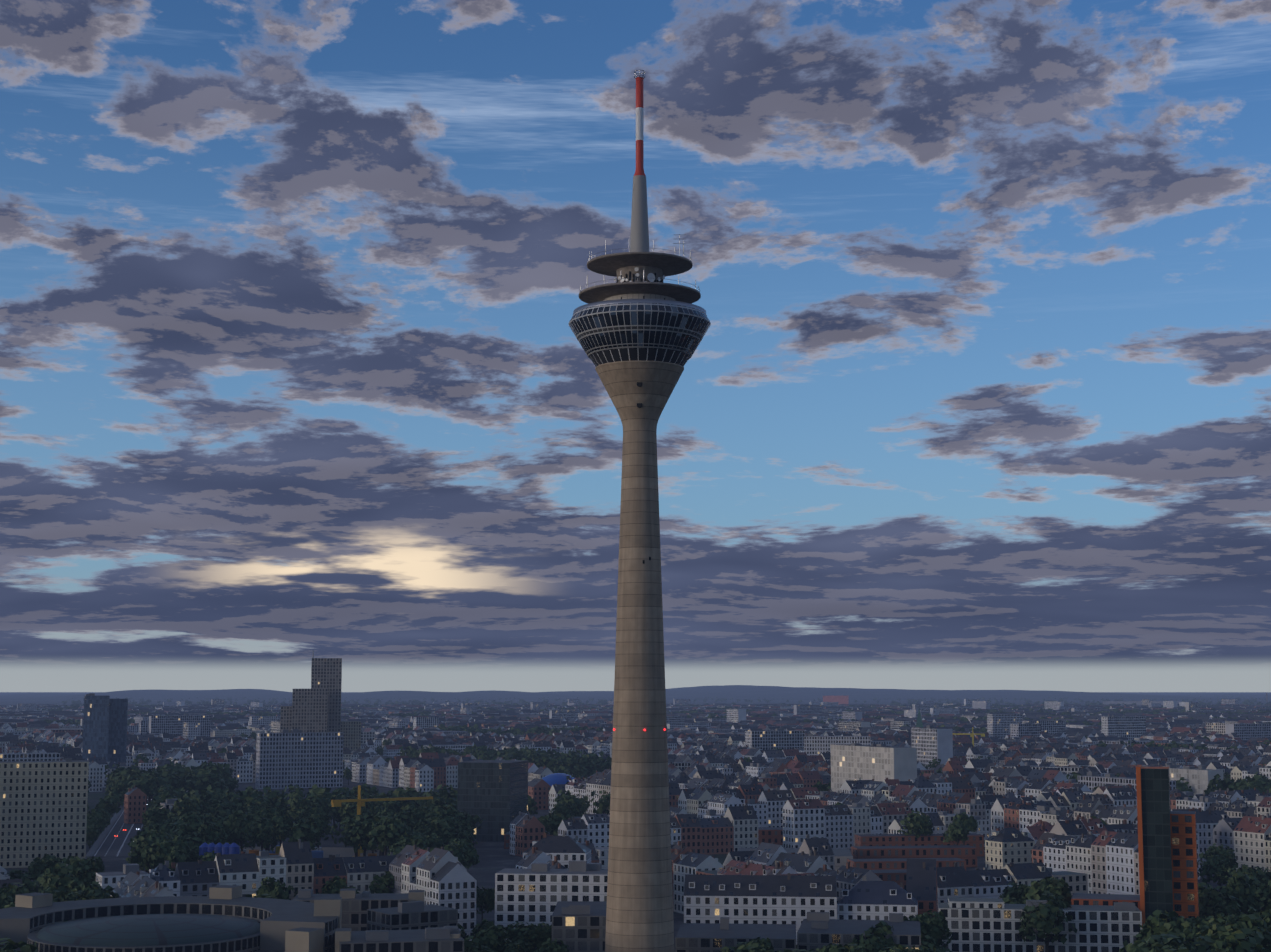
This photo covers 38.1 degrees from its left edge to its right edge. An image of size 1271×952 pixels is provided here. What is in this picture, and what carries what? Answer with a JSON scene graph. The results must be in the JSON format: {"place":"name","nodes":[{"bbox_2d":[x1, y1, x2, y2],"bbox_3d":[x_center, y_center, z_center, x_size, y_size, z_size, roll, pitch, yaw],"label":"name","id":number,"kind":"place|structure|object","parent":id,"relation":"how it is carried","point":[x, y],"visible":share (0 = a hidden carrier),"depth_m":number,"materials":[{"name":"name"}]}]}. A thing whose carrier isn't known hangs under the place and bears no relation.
{"place":"outdoors","nodes":[
{"label":"outdoors","id":0,"kind":"place"},
{"bbox_2d":[86,802,123,856],"bbox_3d":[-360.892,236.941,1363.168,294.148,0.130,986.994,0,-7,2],"label":"avenue pavement","id":1,"kind":"structure","parent":0,"point":[97,843],"depth_m":998.73,"materials":[{"name":"grey concrete"}]},
{"bbox_2d":[93,795,153,856],"bbox_3d":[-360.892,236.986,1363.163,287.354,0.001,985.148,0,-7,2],"label":"avenue road","id":2,"kind":"structure","parent":0,"point":[116,840],"depth_m":976.11,"materials":[{"name":"grey asphalt"}]},
{"bbox_2d":[239,846,388,857],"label":"site ground","id":3,"kind":"structure","parent":0,"point":[341,851],"depth_m":897.44,"materials":[{"name":"soil"}]},
{"bbox_2d":[239,845,376,857],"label":"site huts","id":4,"kind":"object","parent":3,"relation":"on","point":[316,853],"visible":0.08,"depth_m":862.98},
{"bbox_2d":[331,785,432,856],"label":"construction crane","id":5,"kind":"object","parent":3,"relation":"on","point":[359,801],"visible":0.69,"depth_m":861.19,"materials":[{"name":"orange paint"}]},
{"bbox_2d":[0,685,1270,699],"bbox_3d":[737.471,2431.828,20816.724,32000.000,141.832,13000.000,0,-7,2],"label":"hills","id":6,"kind":"structure","parent":0,"point":[742,692],"depth_m":16383.34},
{"bbox_2d":[0,692,1270,944],"bbox_3d":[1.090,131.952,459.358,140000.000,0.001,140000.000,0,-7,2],"label":"ground","id":7,"kind":"structure","parent":0,"point":[494,858],"depth_m":1388.31,"materials":[{"name":"green plant"}]},
{"bbox_2d":[199,843,239,854],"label":"silos","id":8,"kind":"object","parent":7,"relation":"on","point":[228,848],"visible":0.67,"depth_m":746.12,"materials":[{"name":"blue metal"}]},
{"bbox_2d":[0,650,1270,951],"bbox_3d":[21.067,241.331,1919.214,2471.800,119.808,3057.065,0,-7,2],"label":"city","id":9,"kind":"object","parent":7,"relation":"on","point":[1124,872],"visible":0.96,"depth_m":823.15},
{"bbox_2d":[36,914,259,945],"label":"round roof","id":10,"kind":"structure","parent":9,"relation":"on","point":[148,929],"depth_m":442.64,"materials":[{"name":"grey metal"}]},
{"bbox_2d":[542,773,574,786],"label":"blue dome roof","id":11,"kind":"structure","parent":9,"relation":"on","point":[554,778],"depth_m":1335.97,"materials":[{"name":"blue metal"}]},
{"bbox_2d":[0,793,1270,951],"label":"trees","id":12,"kind":"object","parent":7,"relation":"on","point":[1221,923],"visible":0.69,"depth_m":650.88,"materials":[{"name":"green plant"}]},
{"bbox_2d":[0,693,1270,725],"bbox_3d":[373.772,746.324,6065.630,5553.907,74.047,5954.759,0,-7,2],"label":"city","id":13,"kind":"object","parent":7,"relation":"on","point":[833,708],"visible":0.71,"depth_m":4570.69},
{"bbox_2d":[569,70,710,951],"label":"tower","id":14,"kind":"structure","parent":7,"relation":"on","point":[639,328],"depth_m":465.57,"materials":[{"name":"concrete"}]},
{"bbox_2d":[15,695,1270,716],"bbox_3d":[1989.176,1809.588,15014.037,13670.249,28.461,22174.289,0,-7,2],"label":"trees","id":15,"kind":"object","parent":7,"relation":"on","point":[74,705],"visible":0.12,"depth_m":7360.17,"materials":[{"name":"green plant"}]},
{"bbox_2d":[17,738,1270,831],"bbox_3d":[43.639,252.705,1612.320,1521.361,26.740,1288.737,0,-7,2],"label":"trees","id":16,"kind":"object","parent":7,"relation":"on","point":[161,784],"visible":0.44,"depth_m":1251.17,"materials":[{"name":"green plant"}]},
{"bbox_2d":[43,713,1270,740],"bbox_3d":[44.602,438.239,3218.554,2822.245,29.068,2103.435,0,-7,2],"label":"trees","id":17,"kind":"object","parent":7,"relation":"on","point":[512,730],"visible":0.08,"depth_m":2834.77,"materials":[{"name":"green plant"}]},
{"bbox_2d":[952,727,984,745],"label":"crane","id":18,"kind":"object","parent":7,"relation":"on","point":[972,734],"visible":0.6,"depth_m":1896.06,"materials":[{"name":"yellow paint"}]},
{"bbox_2d":[0,0,1270,691],"label":"sky","id":19,"kind":"structure","parent":0,"point":[976,392],"materials":[{"name":"blue"}]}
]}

